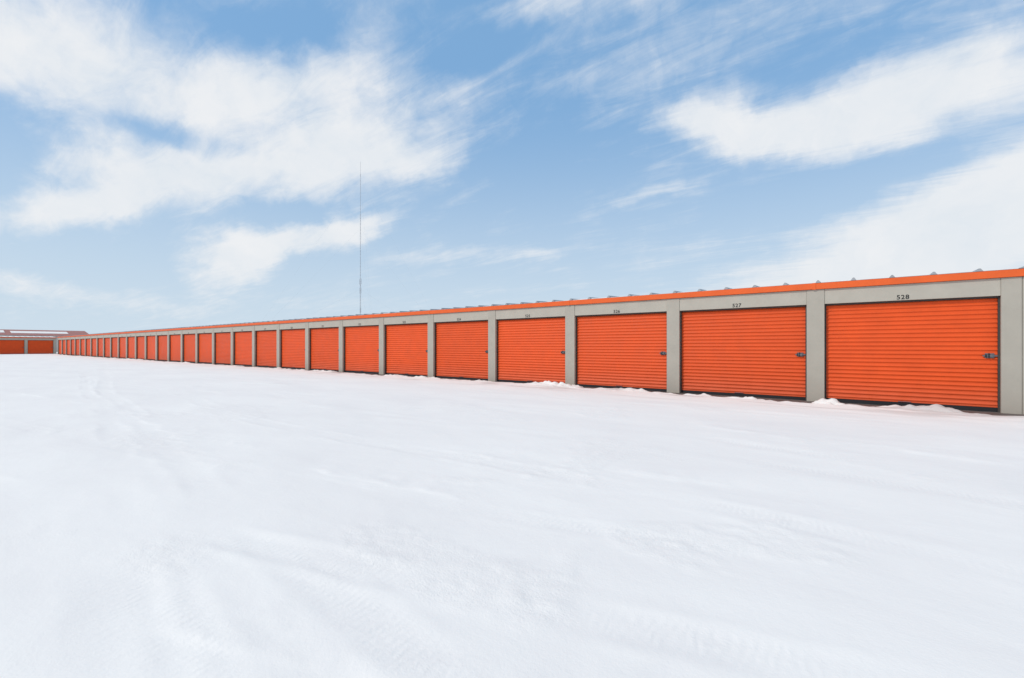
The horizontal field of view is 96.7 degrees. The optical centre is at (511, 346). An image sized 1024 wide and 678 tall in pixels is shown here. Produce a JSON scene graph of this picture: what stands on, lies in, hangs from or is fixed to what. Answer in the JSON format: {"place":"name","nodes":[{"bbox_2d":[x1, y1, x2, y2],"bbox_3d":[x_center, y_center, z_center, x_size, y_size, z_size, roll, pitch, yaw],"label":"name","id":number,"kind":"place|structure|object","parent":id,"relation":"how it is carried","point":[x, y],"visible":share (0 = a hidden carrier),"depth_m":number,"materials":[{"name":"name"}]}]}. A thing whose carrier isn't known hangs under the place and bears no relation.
{"place":"outdoors","nodes":[
{"label":"outdoors","id":0,"kind":"place"},
{"bbox_2d":[0,352,1023,677],"bbox_3d":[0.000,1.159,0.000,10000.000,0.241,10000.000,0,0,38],"label":"snow ground","id":1,"kind":"structure","parent":0,"point":[180,520],"depth_m":2.96,"materials":[{"name":"white snow"}]},
{"bbox_2d":[24,338,55,353],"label":"pillars","id":2,"kind":"structure","parent":1,"relation":"on","point":[26,345],"depth_m":69.80,"materials":[{"name":"beige metal"}]},
{"bbox_2d":[0,338,52,339],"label":"door headers","id":3,"kind":"object","parent":2,"relation":"attached to","point":[28,338],"depth_m":69.89,"materials":[{"name":"beige metal"}]},
{"bbox_2d":[0,329,87,351],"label":"distant warehouse","id":4,"kind":"structure","parent":1,"relation":"on","point":[52,333],"depth_m":96.17,"materials":[{"name":"white metal"}]},
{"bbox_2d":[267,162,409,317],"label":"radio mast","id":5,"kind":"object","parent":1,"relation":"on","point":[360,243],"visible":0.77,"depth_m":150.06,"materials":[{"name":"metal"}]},
{"bbox_2d":[0,0,1023,333],"label":"sky","id":6,"kind":"structure","parent":0,"point":[164,164],"materials":[{"name":"blue"}]},
{"bbox_2d":[71,355,1023,415],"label":"concrete apron","id":7,"kind":"object","parent":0,"point":[965,411],"depth_m":10.48,"materials":[{"name":"grey concrete"}]},
{"bbox_2d":[68,296,999,412],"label":"door guides","id":8,"kind":"object","parent":7,"relation":"on","point":[998,351],"depth_m":11.98,"materials":[{"name":"metal"}]},
{"bbox_2d":[63,340,65,354],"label":"roll up door","id":9,"kind":"structure","parent":8,"relation":"attached to","point":[64,347],"depth_m":65.20,"materials":[{"name":"orange paint"}]},
{"bbox_2d":[67,340,69,354],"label":"roll up door","id":10,"kind":"structure","parent":8,"relation":"attached to","point":[68,347],"depth_m":63.39,"materials":[{"name":"orange paint"}]},
{"bbox_2d":[72,339,74,354],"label":"roll up door","id":11,"kind":"structure","parent":8,"relation":"attached to","point":[73,347],"depth_m":61.26,"materials":[{"name":"orange paint"}]},
{"bbox_2d":[76,339,78,355],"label":"roll up door","id":12,"kind":"structure","parent":8,"relation":"attached to","point":[77,347],"depth_m":59.65,"materials":[{"name":"orange paint"}]},
{"bbox_2d":[81,339,84,355],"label":"roll up door","id":13,"kind":"structure","parent":8,"relation":"attached to","point":[82,347],"depth_m":57.56,"materials":[{"name":"orange paint"}]},
{"bbox_2d":[87,339,89,355],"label":"roll up door","id":14,"kind":"structure","parent":8,"relation":"attached to","point":[88,347],"depth_m":55.64,"materials":[{"name":"orange paint"}]},
{"bbox_2d":[92,339,95,356],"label":"roll up door","id":15,"kind":"structure","parent":8,"relation":"attached to","point":[93,347],"depth_m":53.68,"materials":[{"name":"orange paint"}]},
{"bbox_2d":[98,338,102,356],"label":"roll up door","id":16,"kind":"structure","parent":8,"relation":"attached to","point":[100,347],"depth_m":51.78,"materials":[{"name":"orange paint"}]},
{"bbox_2d":[105,338,109,357],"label":"roll up door","id":17,"kind":"structure","parent":8,"relation":"attached to","point":[107,347],"depth_m":49.84,"materials":[{"name":"orange paint"}]},
{"bbox_2d":[112,338,117,357],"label":"roll up door","id":18,"kind":"structure","parent":8,"relation":"attached to","point":[114,347],"depth_m":47.86,"materials":[{"name":"orange paint"}]},
{"bbox_2d":[120,337,125,358],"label":"roll up door","id":19,"kind":"structure","parent":8,"relation":"attached to","point":[122,347],"depth_m":45.83,"materials":[{"name":"orange paint"}]},
{"bbox_2d":[128,337,134,358],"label":"roll up door","id":20,"kind":"structure","parent":8,"relation":"attached to","point":[131,347],"depth_m":44.03,"materials":[{"name":"orange paint"}]},
{"bbox_2d":[137,336,144,359],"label":"roll up door","id":21,"kind":"structure","parent":8,"relation":"attached to","point":[141,347],"depth_m":42.03,"materials":[{"name":"orange paint"}]},
{"bbox_2d":[147,336,154,359],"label":"roll up door","id":22,"kind":"structure","parent":8,"relation":"attached to","point":[151,348],"depth_m":40.16,"materials":[{"name":"orange paint"}]},
{"bbox_2d":[158,335,166,360],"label":"roll up door","id":23,"kind":"structure","parent":8,"relation":"attached to","point":[163,348],"depth_m":38.16,"materials":[{"name":"orange paint"}]},
{"bbox_2d":[170,335,180,361],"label":"roll up door","id":24,"kind":"structure","parent":8,"relation":"attached to","point":[175,354],"depth_m":36.27,"materials":[{"name":"orange paint"}]},
{"bbox_2d":[184,334,194,362],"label":"roll up door","id":25,"kind":"structure","parent":8,"relation":"attached to","point":[189,347],"depth_m":34.38,"materials":[{"name":"orange paint"}]},
{"bbox_2d":[199,333,211,363],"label":"roll up door","id":26,"kind":"structure","parent":8,"relation":"attached to","point":[205,348],"depth_m":32.40,"materials":[{"name":"orange paint"}]},
{"bbox_2d":[216,332,230,364],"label":"roll up door","id":27,"kind":"structure","parent":8,"relation":"attached to","point":[223,348],"depth_m":30.43,"materials":[{"name":"orange paint"}]},
{"bbox_2d":[235,332,251,365],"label":"roll up door","id":28,"kind":"structure","parent":8,"relation":"attached to","point":[243,348],"depth_m":28.55,"materials":[{"name":"orange paint"}]},
{"bbox_2d":[257,330,276,367],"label":"roll up door","id":29,"kind":"structure","parent":8,"relation":"attached to","point":[266,348],"depth_m":26.56,"materials":[{"name":"orange paint"}]},
{"bbox_2d":[282,329,304,368],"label":"roll up door","id":30,"kind":"structure","parent":8,"relation":"attached to","point":[293,349],"depth_m":24.65,"materials":[{"name":"orange paint"}]},
{"bbox_2d":[311,328,338,371],"bbox_3d":[-9.321,0.139,22.687,2.780,2.242,0.076,0,0,38],"label":"roll up door","id":31,"kind":"structure","parent":8,"relation":"attached to","point":[324,349],"depth_m":22.71,"materials":[{"name":"orange paint"}]},
{"bbox_2d":[345,326,378,373],"bbox_3d":[-6.840,0.127,20.763,2.780,2.242,0.076,0,0,38],"label":"roll up door","id":32,"kind":"structure","parent":8,"relation":"attached to","point":[362,348],"depth_m":20.79,"materials":[{"name":"orange paint"}]},
{"bbox_2d":[386,324,427,376],"bbox_3d":[-4.356,0.139,18.841,2.780,2.242,0.076,0,0,38],"label":"roll up door","id":33,"kind":"structure","parent":8,"relation":"attached to","point":[407,350],"depth_m":18.84,"materials":[{"name":"orange paint"}]},
{"bbox_2d":[436,321,487,380],"bbox_3d":[-1.877,0.139,16.915,2.780,2.242,0.076,0,0,38],"label":"roll up door","id":34,"kind":"structure","parent":8,"relation":"attached to","point":[461,349],"depth_m":16.91,"materials":[{"name":"orange paint"}]},
{"bbox_2d":[498,317,564,382],"bbox_3d":[0.599,0.139,14.983,2.780,2.242,0.076,0,0,38],"label":"roll up door","id":35,"kind":"structure","parent":8,"relation":"attached to","point":[531,350],"depth_m":14.97,"materials":[{"name":"orange paint"}]},
{"bbox_2d":[577,313,666,391],"bbox_3d":[3.080,0.139,13.059,2.780,2.242,0.076,0,0,38],"label":"roll up door","id":36,"kind":"structure","parent":8,"relation":"attached to","point":[619,351],"depth_m":13.01,"materials":[{"name":"orange paint"}]},
{"bbox_2d":[682,307,804,399],"bbox_3d":[5.567,0.139,11.142,2.780,2.242,0.076,0,0,38],"label":"roll up door","id":37,"kind":"structure","parent":8,"relation":"attached to","point":[759,353],"depth_m":11.07,"materials":[{"name":"orange paint"}]},
{"bbox_2d":[826,298,997,411],"bbox_3d":[7.993,0.127,9.252,2.650,2.242,0.076,0,0,38],"label":"roll up door","id":38,"kind":"structure","parent":8,"relation":"attached to","point":[929,353],"depth_m":9.17,"materials":[{"name":"orange paint"}]},
{"bbox_2d":[58,276,1023,413],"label":"pillars","id":39,"kind":"structure","parent":7,"relation":"on","point":[1012,347],"depth_m":11.94,"materials":[{"name":"beige metal"}]},
{"bbox_2d":[58,278,1000,339],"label":"door headers","id":40,"kind":"object","parent":39,"relation":"attached to","point":[959,289],"depth_m":11.54,"materials":[{"name":"beige metal"}]},
{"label":"door guides","id":41,"kind":"object","parent":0,"visible":0},
{"bbox_2d":[0,340,23,353],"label":"roll up door","id":42,"kind":"structure","parent":41,"relation":"attached to","point":[11,346],"depth_m":68.58,"materials":[{"name":"orange paint"}]},
{"bbox_2d":[28,340,52,353],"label":"roll up door","id":43,"kind":"structure","parent":41,"relation":"attached to","point":[40,346],"depth_m":70.98,"materials":[{"name":"orange paint"}]},
{"bbox_3d":[-91.451,-1.427,55.093,8.945,0.334,50.631,0,0,38],"label":"gable trim","id":44,"kind":"object","parent":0,"visible":0},
{"bbox_2d":[0,337,56,337],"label":"fascia trim","id":45,"kind":"structure","parent":44,"relation":"attached to","point":[28,337],"depth_m":69.85,"materials":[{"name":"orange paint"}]},
{"bbox_3d":[-91.428,-1.530,55.074,9.105,0.269,50.630,0,0,38],"label":"standing seam roof","id":46,"kind":"object","parent":44,"relation":"on","visible":0},
{"bbox_2d":[0,336,51,336],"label":"roof snow","id":47,"kind":"structure","parent":46,"relation":"on","point":[26,336],"depth_m":71.30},
{"bbox_3d":[-26.361,-0.077,41.589,97.810,2.954,8.830,0,0,38],"label":"wall shell","id":48,"kind":"object","parent":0,"visible":0},
{"bbox_3d":[-26.396,-1.427,41.544,97.891,0.334,8.945,0,0,38],"label":"gable trim","id":49,"kind":"object","parent":48,"relation":"attached to","visible":0},
{"bbox_2d":[57,266,1023,336],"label":"standing seam roof","id":50,"kind":"structure","parent":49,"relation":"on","point":[893,276],"depth_m":15.41,"materials":[{"name":"orange metal"}]},
{"bbox_2d":[57,269,1023,337],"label":"fascia trim","id":51,"kind":"structure","parent":50,"relation":"attached to","point":[929,278],"depth_m":11.47,"materials":[{"name":"orange paint"}]}
]}

